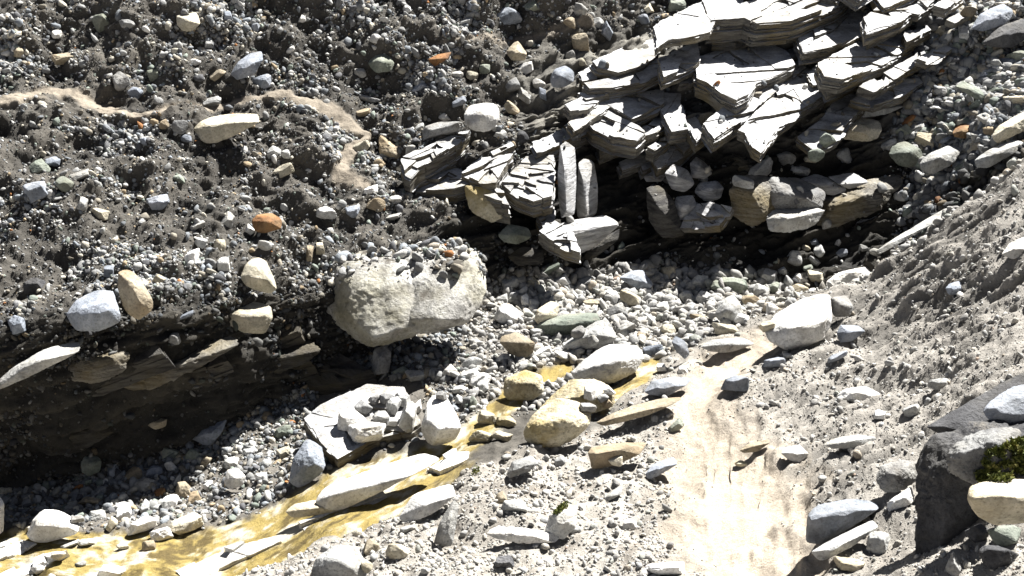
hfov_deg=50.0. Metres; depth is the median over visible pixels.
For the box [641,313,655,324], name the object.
stone
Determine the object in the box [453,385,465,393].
stone
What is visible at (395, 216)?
stone
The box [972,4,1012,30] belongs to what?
rock
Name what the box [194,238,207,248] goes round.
stone
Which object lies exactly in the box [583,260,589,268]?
stone
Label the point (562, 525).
rock
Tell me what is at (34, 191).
stone
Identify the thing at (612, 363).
rock
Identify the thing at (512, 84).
stone
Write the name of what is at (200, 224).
stone
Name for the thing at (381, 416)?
stone
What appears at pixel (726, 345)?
rock
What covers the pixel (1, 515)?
rock
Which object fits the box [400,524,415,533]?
stone
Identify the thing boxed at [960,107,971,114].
stone
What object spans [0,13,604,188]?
hillside path
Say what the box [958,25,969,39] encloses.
stone
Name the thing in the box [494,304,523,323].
stone
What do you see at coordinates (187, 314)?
stone
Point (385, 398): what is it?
stone
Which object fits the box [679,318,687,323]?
stone
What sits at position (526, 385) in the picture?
rock
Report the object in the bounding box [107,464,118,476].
stone
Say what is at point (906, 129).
stone
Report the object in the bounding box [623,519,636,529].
stone
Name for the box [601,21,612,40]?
stone
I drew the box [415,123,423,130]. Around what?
stone
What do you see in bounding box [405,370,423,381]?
stone
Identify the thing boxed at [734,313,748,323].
stone
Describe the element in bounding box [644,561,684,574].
stone
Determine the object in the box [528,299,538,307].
stone
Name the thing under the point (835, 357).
stone
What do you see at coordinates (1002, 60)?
stone
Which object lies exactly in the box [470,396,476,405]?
stone
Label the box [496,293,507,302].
stone
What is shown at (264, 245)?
stone
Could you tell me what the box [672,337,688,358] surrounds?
rock
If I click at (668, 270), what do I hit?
stone
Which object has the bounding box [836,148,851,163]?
stone
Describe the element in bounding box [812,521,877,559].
rock
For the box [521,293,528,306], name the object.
stone
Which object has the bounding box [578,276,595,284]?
stone
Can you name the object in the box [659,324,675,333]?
stone
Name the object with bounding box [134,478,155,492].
stone
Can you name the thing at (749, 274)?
stone
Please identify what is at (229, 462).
stone
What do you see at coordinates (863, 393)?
stone
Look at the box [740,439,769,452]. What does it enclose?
rock
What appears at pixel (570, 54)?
stone
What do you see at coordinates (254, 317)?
rock
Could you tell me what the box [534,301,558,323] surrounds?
rock
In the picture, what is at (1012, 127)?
rock
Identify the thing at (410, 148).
stone
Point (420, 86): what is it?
stone
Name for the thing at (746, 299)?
stone
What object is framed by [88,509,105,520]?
stone
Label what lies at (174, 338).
stone
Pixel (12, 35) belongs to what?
stone
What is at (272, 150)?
stone
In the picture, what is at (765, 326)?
stone
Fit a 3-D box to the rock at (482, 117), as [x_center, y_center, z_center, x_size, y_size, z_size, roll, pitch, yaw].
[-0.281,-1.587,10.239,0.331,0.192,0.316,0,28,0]
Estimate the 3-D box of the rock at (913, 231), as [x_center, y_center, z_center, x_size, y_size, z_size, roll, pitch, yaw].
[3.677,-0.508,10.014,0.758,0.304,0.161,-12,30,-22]
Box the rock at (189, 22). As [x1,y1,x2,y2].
[176,12,199,31]
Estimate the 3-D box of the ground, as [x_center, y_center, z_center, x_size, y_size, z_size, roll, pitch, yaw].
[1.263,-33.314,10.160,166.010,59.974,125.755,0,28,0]
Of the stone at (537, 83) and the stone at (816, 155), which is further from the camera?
the stone at (537, 83)
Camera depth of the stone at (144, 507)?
7.71 m
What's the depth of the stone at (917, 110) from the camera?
11.21 m
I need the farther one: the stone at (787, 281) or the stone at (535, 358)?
the stone at (787, 281)
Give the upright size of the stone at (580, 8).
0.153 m
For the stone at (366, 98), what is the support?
on the ground
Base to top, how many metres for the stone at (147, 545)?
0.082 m
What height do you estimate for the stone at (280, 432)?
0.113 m
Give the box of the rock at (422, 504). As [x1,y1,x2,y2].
[399,485,454,522]
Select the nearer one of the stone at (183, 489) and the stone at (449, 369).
the stone at (183, 489)
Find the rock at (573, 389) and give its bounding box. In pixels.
[541,379,614,413]
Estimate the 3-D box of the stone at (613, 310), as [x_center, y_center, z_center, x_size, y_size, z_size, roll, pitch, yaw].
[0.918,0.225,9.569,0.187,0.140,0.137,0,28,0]
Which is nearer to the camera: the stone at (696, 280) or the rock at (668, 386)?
the rock at (668, 386)
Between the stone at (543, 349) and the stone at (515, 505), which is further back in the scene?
the stone at (543, 349)
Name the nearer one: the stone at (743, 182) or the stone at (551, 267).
the stone at (551, 267)
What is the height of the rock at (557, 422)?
0.232 m
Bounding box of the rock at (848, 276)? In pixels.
[826,267,870,285]
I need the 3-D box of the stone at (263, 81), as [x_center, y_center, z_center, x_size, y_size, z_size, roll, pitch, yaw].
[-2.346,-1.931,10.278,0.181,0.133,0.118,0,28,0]
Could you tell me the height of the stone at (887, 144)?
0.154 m
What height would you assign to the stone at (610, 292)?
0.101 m
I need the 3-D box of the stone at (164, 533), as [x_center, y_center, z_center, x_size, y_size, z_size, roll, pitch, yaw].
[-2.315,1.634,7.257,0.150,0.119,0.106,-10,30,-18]
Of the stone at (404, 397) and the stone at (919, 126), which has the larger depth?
the stone at (919, 126)
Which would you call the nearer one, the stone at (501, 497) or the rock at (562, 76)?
the stone at (501, 497)
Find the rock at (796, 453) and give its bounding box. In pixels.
[781,445,807,461]
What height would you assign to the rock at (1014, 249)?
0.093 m
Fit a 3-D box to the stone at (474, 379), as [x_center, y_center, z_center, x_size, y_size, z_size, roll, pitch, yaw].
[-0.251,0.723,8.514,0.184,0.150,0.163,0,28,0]
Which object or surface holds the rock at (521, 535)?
on the ground
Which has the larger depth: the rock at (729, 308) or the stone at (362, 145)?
the stone at (362, 145)
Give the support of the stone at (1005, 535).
on the ground
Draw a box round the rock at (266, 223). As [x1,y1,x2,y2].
[252,213,281,232]
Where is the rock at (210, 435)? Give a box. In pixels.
[193,420,226,445]
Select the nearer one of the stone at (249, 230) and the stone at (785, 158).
the stone at (249, 230)
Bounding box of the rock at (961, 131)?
[953,124,968,138]
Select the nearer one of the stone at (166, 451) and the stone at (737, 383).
the stone at (737, 383)
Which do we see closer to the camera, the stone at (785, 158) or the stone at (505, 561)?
the stone at (505, 561)
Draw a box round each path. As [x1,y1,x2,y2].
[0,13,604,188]
[662,330,828,575]
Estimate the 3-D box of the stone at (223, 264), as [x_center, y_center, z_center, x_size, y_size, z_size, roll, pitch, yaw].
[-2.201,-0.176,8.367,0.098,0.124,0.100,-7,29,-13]
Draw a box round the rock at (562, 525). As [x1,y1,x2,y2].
[545,503,577,538]
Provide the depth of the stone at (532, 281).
9.88 m
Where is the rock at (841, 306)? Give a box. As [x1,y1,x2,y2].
[831,295,852,316]
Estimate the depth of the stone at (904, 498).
5.63 m
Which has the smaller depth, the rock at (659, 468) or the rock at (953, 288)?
the rock at (659, 468)
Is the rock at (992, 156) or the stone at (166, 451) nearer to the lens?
the stone at (166, 451)
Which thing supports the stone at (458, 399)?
on the ground
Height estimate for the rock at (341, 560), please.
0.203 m
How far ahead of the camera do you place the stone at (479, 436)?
7.67 m
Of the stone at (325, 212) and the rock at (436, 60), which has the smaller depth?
the stone at (325, 212)
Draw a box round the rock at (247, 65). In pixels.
[231,51,262,79]
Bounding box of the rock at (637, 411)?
[596,397,680,425]
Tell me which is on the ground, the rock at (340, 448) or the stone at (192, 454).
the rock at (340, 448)
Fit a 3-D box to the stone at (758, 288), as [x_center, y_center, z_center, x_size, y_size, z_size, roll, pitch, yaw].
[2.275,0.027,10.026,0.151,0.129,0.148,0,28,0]
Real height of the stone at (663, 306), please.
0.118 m
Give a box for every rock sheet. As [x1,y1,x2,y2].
[0,540,36,560]
[0,550,69,575]
[176,536,281,575]
[298,491,386,529]
[427,449,468,474]
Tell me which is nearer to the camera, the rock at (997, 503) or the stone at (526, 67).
the rock at (997, 503)
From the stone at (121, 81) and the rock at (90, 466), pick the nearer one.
the rock at (90, 466)
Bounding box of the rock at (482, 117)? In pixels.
[464,103,499,131]
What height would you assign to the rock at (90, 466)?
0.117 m
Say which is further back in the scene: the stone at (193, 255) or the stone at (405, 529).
the stone at (193, 255)
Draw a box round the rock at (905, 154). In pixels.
[889,141,922,166]
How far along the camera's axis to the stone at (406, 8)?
11.02 m
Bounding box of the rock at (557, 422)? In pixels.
[523,398,590,447]
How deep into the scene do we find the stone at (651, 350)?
8.85 m
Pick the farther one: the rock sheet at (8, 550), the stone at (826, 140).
the stone at (826, 140)
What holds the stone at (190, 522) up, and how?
on the ground
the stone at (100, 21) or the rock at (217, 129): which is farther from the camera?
the stone at (100, 21)
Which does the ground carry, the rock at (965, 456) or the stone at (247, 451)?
the stone at (247, 451)
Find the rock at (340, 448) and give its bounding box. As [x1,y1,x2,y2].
[304,384,421,467]
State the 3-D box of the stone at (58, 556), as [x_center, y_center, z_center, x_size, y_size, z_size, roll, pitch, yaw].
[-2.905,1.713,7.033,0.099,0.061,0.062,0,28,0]
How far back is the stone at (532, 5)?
11.38 m
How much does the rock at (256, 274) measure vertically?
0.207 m
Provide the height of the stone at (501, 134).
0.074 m
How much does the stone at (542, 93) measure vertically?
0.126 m
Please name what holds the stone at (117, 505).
on the ground
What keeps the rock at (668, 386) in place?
on the ground
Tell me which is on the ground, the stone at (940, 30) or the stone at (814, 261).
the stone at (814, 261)
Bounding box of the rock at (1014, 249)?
[1002,237,1023,258]
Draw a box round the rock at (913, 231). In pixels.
[877,210,941,253]
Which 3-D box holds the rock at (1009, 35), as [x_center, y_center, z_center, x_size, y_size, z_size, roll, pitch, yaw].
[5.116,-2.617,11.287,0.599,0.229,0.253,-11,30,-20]
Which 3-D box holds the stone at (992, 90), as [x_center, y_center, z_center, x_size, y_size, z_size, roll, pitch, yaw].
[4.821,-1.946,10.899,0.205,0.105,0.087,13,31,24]
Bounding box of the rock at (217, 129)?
[194,113,259,142]
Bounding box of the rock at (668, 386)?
[645,377,689,395]
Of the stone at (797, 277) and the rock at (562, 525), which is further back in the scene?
the stone at (797, 277)
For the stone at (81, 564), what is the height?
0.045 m
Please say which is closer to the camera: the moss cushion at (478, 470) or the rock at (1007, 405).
the rock at (1007, 405)
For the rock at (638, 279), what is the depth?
10.05 m
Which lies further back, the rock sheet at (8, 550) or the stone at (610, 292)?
the stone at (610, 292)
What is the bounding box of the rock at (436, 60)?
[428,52,450,65]
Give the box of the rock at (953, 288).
[946,281,961,294]
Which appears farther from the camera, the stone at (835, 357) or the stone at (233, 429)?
the stone at (233, 429)
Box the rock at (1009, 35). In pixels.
[983,19,1023,47]
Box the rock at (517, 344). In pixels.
[500,332,534,357]
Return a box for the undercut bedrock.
[43,320,377,455]
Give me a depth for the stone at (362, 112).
10.40 m
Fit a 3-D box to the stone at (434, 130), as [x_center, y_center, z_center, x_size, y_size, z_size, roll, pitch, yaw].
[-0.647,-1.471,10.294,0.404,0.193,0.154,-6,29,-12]
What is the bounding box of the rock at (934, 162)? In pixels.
[920,145,961,173]
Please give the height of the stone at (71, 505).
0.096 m
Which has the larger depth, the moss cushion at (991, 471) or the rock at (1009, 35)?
the rock at (1009, 35)
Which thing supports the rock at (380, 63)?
on the ground
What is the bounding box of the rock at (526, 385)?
[503,370,543,400]
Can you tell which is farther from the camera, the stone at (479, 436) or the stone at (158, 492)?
the stone at (158, 492)
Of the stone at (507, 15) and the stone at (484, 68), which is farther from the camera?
the stone at (507, 15)
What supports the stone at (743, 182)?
on the slate outcrop
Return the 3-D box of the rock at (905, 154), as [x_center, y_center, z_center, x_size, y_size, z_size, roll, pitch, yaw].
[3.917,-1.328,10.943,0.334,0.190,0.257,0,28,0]
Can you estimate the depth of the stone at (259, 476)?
7.79 m
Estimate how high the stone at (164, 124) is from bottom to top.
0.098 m
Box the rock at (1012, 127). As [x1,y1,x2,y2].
[992,112,1023,142]
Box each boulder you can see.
[67,290,119,331]
[327,243,486,346]
[914,419,1023,554]
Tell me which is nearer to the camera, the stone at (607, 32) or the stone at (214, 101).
the stone at (214, 101)
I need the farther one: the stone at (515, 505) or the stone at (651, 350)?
the stone at (651, 350)
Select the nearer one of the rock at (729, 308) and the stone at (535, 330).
the rock at (729, 308)
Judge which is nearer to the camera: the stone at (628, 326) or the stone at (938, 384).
the stone at (938, 384)
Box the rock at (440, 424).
[421,395,460,445]
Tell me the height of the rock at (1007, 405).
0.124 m
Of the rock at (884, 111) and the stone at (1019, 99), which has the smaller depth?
the stone at (1019, 99)
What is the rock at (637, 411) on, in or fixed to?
on the ground
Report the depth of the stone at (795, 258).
10.35 m
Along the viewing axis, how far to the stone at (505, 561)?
6.04 m
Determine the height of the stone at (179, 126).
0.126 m
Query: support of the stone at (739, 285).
on the ground
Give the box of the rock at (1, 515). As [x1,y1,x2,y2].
[0,497,3,533]
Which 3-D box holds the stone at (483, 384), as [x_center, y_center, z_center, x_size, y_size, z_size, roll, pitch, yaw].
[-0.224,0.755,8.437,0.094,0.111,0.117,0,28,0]
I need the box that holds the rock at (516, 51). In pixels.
[507,41,526,60]
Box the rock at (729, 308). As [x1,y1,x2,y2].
[715,295,741,321]
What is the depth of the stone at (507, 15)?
11.37 m
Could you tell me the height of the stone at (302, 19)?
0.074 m
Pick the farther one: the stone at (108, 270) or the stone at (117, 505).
the stone at (108, 270)
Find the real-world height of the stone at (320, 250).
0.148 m
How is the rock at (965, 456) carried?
on the boulder at (946, 514)
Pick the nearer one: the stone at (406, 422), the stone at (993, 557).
the stone at (993, 557)
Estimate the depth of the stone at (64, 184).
8.69 m
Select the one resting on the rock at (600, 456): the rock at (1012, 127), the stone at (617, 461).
the stone at (617, 461)
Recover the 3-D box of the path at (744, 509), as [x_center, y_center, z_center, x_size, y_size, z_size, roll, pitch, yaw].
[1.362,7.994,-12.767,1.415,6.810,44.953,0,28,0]
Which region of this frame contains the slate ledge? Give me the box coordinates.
[400,130,580,265]
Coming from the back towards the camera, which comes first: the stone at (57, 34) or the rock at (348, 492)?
the stone at (57, 34)
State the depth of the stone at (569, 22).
11.33 m
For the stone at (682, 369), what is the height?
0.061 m
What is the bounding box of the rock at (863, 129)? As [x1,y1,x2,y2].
[844,118,881,141]
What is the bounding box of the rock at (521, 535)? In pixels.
[487,526,558,543]
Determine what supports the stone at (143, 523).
on the stream bed
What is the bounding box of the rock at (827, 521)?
[806,499,879,543]
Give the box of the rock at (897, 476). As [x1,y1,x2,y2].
[876,460,917,492]
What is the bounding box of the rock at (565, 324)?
[537,313,599,335]
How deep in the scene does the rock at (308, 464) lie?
7.56 m
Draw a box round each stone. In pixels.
[0,487,12,494]
[7,31,21,37]
[8,315,26,334]
[13,46,23,56]
[22,181,47,203]
[23,278,45,293]
[29,159,50,173]
[30,565,44,574]
[45,156,60,166]
[50,552,65,559]
[51,53,73,64]
[52,30,61,38]
[55,176,73,192]
[60,539,79,547]
[64,500,77,509]
[70,169,88,180]
[70,515,84,522]
[74,561,85,566]
[76,196,87,210]
[78,496,99,504]
[78,538,97,545]
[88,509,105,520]
[92,14,109,32]
[92,208,109,220]
[97,564,125,575]
[104,265,113,277]
[106,516,117,531]
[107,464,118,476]
[112,72,130,90]
[113,502,131,510]
[116,504,131,520]
[116,542,128,548]
[119,19,135,28]
[125,466,141,480]
[127,87,142,99]
[127,516,156,535]
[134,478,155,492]
[139,137,146,145]
[139,499,149,513]
[142,540,155,550]
[146,69,158,81]
[146,194,169,209]
[146,465,162,477]
[148,418,166,429]
[150,527,173,540]
[152,274,165,282]
[154,487,165,496]
[159,119,168,128]
[161,447,178,458]
[161,494,179,508]
[164,461,176,471]
[168,332,180,344]
[170,512,203,534]
[171,120,187,133]
[173,174,185,183]
[175,481,190,497]
[180,134,191,141]
[180,310,192,319]
[184,248,199,263]
[184,448,199,459]
[185,442,193,448]
[188,491,200,503]
[190,59,200,65]
[190,220,204,229]
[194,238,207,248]
[200,455,212,466]
[202,96,220,105]
[203,480,212,490]
[205,37,213,48]
[209,69,225,80]
[214,239,225,250]
[217,257,229,271]
[221,211,234,228]
[223,11,232,20]
[223,457,238,468]
[228,425,238,435]
[242,446,256,455]
[245,224,254,234]
[252,23,259,30]
[252,74,270,88]
[255,472,266,479]
[257,240,273,250]
[267,146,280,158]
[273,163,294,177]
[274,425,290,438]
[276,445,290,458]
[281,149,290,158]
[298,15,305,22]
[306,245,313,264]
[316,206,336,218]
[316,242,324,255]
[337,409,366,431]
[345,205,359,217]
[347,422,385,443]
[352,528,361,535]
[353,140,369,151]
[354,68,365,77]
[354,400,372,414]
[356,108,369,116]
[358,94,379,102]
[361,560,372,573]
[363,185,377,193]
[363,538,379,554]
[366,198,385,211]
[368,394,379,405]
[370,34,380,42]
[372,411,389,422]
[378,136,400,158]
[379,393,394,404]
[385,213,401,219]
[385,544,409,559]
[386,396,401,414]
[386,417,399,425]
[390,195,402,202]
[392,366,407,374]
[395,392,409,406]
[398,401,417,432]
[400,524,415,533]
[403,5,410,12]
[405,145,416,154]
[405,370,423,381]
[412,82,426,91]
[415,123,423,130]
[416,399,421,412]
[422,121,462,140]
[436,391,446,399]
[438,113,449,120]
[442,364,458,377]
[452,71,462,77]
[452,96,466,107]
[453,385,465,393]
[455,394,462,403]
[459,18,471,24]
[461,368,478,379]
[462,357,481,367]
[466,71,478,79]
[467,0,475,9]
[468,430,492,442]
[469,372,490,386]
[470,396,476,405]
[477,377,488,391]
[477,410,496,423]
[479,64,489,73]
[490,431,512,441]
[494,130,506,138]
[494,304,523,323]
[495,491,507,502]
[495,555,514,566]
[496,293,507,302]
[496,353,509,361]
[496,416,515,426]
[497,7,521,24]
[501,276,518,288]
[502,500,527,511]
[504,100,519,114]
[505,77,519,91]
[515,361,527,367]
[517,86,530,103]
[517,131,528,143]
[519,61,533,74]
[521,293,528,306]
[524,0,539,10]
[527,276,539,286]
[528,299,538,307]
[530,328,543,334]
[532,78,545,88]
[532,355,538,361]
[536,346,551,354]
[539,87,546,100]
[543,262,559,274]
[554,274,570,286]
[554,351,572,361]
[554,456,565,465]
[563,17,575,28]
[565,50,575,58]
[569,290,577,299]
[571,33,588,51]
[571,326,585,338]
[574,3,587,14]
[576,347,584,354]
[578,58,586,65]
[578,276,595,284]
[579,403,596,412]
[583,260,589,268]
[583,299,599,306]
[584,385,596,400]
[587,335,598,346]
[594,17,603,28]
[597,394,608,402]
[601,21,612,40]
[602,399,612,408]
[603,388,615,394]
[604,289,617,298]
[605,487,621,501]
[606,305,627,317]
[608,456,622,466]
[618,322,636,332]
[620,290,640,305]
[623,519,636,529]
[638,14,648,23]
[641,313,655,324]
[642,344,663,356]
[644,3,653,13]
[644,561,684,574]
[649,273,660,283]
[656,363,666,370]
[657,301,668,311]
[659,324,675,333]
[660,266,675,278]
[668,0,685,11]
[668,418,683,431]
[678,366,687,373]
[679,291,693,301]
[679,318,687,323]
[689,314,705,318]
[691,275,707,288]
[695,290,709,303]
[709,280,722,289]
[712,323,737,334]
[721,376,748,391]
[722,277,747,292]
[732,175,753,188]
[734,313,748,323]
[735,460,747,466]
[741,295,759,304]
[744,268,753,279]
[748,157,772,175]
[753,283,768,296]
[759,320,774,331]
[761,268,776,281]
[763,357,785,367]
[766,302,777,313]
[767,282,779,292]
[777,152,795,165]
[778,267,786,274]
[783,275,792,285]
[787,250,801,265]
[791,165,810,175]
[792,284,808,291]
[794,274,800,281]
[802,244,810,250]
[803,265,812,271]
[804,156,815,162]
[807,270,822,282]
[808,148,824,161]
[808,255,820,265]
[810,239,818,244]
[813,243,824,257]
[819,133,835,147]
[822,219,831,228]
[827,351,847,363]
[833,556,864,571]
[835,239,840,245]
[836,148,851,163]
[836,248,847,257]
[836,386,879,402]
[859,244,867,251]
[866,531,889,553]
[869,248,881,256]
[874,410,885,419]
[881,138,896,150]
[887,487,913,511]
[895,124,912,135]
[902,404,919,417]
[911,123,921,131]
[914,107,920,116]
[914,132,934,149]
[927,81,935,87]
[927,378,947,390]
[928,106,948,110]
[935,25,945,35]
[937,75,948,80]
[938,136,952,143]
[945,552,961,575]
[950,76,963,82]
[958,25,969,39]
[960,6,977,16]
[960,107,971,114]
[964,524,988,542]
[969,53,978,61]
[970,131,979,142]
[976,113,990,123]
[977,145,985,153]
[978,545,1018,569]
[987,525,1020,545]
[989,87,1005,92]
[1000,58,1014,63]
[1002,94,1023,104]
[1006,50,1023,60]
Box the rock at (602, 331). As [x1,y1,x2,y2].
[562,320,616,348]
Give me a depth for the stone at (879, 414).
6.70 m
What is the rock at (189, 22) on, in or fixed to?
on the ground
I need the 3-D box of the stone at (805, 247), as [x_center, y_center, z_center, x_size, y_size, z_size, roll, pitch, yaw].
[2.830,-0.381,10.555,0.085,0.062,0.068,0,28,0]
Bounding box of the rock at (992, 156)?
[975,140,1022,167]
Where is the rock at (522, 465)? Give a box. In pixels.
[506,456,538,477]
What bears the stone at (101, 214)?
on the ground
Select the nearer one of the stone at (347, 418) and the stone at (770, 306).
the stone at (347, 418)
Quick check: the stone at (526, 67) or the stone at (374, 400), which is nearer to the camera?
the stone at (374, 400)
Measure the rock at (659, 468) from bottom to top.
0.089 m
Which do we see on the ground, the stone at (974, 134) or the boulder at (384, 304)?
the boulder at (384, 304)
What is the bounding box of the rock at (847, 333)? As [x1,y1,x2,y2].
[837,325,864,342]
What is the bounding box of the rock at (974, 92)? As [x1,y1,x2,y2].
[956,81,984,102]
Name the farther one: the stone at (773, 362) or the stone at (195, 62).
the stone at (195, 62)
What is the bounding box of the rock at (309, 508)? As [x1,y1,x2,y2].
[286,500,343,516]
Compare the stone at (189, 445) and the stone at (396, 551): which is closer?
the stone at (396, 551)
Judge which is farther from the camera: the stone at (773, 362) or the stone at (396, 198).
the stone at (396, 198)
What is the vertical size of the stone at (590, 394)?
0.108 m
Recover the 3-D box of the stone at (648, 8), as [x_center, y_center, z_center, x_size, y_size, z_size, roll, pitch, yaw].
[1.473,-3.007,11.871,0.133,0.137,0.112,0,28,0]
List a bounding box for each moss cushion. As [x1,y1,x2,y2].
[471,466,479,474]
[551,501,568,513]
[973,435,1023,482]
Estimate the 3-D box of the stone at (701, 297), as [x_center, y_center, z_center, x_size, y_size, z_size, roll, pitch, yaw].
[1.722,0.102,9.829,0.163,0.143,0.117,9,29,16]
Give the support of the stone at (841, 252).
on the ground
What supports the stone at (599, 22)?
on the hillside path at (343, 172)
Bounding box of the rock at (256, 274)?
[241,257,275,292]
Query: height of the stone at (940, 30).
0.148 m
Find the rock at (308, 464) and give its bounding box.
[289,439,324,486]
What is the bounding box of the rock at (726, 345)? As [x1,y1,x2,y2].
[701,338,753,352]
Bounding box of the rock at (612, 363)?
[571,344,643,383]
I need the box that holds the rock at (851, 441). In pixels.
[824,435,875,448]
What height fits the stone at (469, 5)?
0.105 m
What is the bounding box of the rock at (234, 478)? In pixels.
[224,468,245,488]
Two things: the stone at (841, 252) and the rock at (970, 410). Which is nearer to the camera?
the rock at (970, 410)
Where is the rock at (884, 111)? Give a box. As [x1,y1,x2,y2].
[861,104,902,117]
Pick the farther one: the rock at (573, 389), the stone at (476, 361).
the stone at (476, 361)
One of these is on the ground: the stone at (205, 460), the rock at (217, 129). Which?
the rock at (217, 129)
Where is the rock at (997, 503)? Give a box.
[967,479,1023,524]
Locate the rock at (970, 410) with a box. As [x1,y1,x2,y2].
[927,372,1023,432]
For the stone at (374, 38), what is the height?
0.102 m
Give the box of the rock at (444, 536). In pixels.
[434,501,458,546]
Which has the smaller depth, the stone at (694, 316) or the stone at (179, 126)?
the stone at (694, 316)
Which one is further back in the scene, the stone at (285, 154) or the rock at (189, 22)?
the rock at (189, 22)
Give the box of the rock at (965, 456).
[946,427,1020,484]
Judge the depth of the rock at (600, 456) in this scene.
6.99 m
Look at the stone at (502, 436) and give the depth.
7.63 m
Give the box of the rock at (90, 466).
[81,456,100,475]
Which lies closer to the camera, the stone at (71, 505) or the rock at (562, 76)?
the stone at (71, 505)
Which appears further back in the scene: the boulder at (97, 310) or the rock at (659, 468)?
the boulder at (97, 310)
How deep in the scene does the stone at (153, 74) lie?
10.08 m
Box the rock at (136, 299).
[118,270,152,319]
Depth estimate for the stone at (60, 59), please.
10.01 m
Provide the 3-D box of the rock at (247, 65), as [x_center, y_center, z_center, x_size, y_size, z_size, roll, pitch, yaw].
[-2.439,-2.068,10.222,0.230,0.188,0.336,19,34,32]
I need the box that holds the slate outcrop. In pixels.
[530,0,976,259]
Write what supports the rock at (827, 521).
on the ground
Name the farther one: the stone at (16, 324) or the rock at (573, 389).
the rock at (573, 389)
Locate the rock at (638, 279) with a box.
[619,270,652,288]
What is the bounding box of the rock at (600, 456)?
[588,442,645,468]
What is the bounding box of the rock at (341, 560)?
[311,545,366,575]
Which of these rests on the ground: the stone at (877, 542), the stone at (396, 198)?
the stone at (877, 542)
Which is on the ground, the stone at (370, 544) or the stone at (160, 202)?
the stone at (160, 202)
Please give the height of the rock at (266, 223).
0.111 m
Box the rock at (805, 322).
[765,294,831,349]
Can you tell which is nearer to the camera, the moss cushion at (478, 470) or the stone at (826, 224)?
the moss cushion at (478, 470)
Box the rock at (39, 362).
[0,342,79,388]
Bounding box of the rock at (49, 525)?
[27,509,79,542]
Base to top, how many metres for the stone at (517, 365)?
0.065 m
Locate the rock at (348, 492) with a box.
[316,454,438,509]
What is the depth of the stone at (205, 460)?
8.32 m
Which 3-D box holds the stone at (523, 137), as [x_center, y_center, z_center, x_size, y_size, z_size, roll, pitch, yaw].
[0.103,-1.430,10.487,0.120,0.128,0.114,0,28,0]
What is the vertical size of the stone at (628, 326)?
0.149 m
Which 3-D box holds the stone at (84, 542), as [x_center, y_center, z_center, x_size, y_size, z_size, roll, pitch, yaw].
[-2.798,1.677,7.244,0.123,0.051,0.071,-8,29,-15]
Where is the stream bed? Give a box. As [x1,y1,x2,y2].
[0,358,661,575]
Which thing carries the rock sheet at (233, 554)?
on the stream bed
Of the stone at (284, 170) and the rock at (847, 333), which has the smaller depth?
the rock at (847, 333)
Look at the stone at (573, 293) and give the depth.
9.91 m
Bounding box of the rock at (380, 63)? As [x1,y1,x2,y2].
[368,54,393,72]
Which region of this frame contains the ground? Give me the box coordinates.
[0,0,1023,575]
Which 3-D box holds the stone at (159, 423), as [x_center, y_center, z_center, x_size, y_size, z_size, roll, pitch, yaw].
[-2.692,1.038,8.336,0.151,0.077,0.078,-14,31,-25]
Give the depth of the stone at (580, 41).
11.31 m
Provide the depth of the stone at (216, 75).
10.13 m
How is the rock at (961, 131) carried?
on the ground
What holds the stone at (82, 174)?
on the ground
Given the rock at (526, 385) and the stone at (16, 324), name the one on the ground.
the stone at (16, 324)
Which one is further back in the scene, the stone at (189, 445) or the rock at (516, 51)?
the rock at (516, 51)
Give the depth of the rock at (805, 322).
8.11 m
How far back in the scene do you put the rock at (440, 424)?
7.68 m
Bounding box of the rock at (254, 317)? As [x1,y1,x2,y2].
[229,302,272,333]
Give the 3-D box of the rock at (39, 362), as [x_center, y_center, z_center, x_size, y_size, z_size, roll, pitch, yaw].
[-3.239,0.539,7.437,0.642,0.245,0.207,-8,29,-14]
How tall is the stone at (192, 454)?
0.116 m
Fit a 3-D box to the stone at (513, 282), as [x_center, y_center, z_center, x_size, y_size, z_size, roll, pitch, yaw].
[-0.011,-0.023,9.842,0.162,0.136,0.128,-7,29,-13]
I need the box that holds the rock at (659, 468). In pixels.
[645,457,676,478]
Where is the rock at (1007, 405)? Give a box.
[983,384,1023,422]
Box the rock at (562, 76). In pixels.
[550,66,573,87]
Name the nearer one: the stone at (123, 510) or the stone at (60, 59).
the stone at (123, 510)
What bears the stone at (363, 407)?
on the rock at (340, 448)
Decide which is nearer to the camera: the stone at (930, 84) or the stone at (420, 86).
the stone at (420, 86)
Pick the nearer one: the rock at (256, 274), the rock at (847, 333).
the rock at (847, 333)
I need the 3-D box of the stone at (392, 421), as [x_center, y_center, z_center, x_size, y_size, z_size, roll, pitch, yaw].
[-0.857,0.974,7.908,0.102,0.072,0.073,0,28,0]
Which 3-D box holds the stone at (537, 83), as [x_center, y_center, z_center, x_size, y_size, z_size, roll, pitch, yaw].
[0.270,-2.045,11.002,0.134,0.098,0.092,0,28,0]
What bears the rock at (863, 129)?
on the slate outcrop
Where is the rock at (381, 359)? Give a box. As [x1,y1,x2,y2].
[372,345,390,374]
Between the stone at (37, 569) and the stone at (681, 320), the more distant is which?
the stone at (681, 320)
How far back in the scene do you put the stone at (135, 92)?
9.88 m

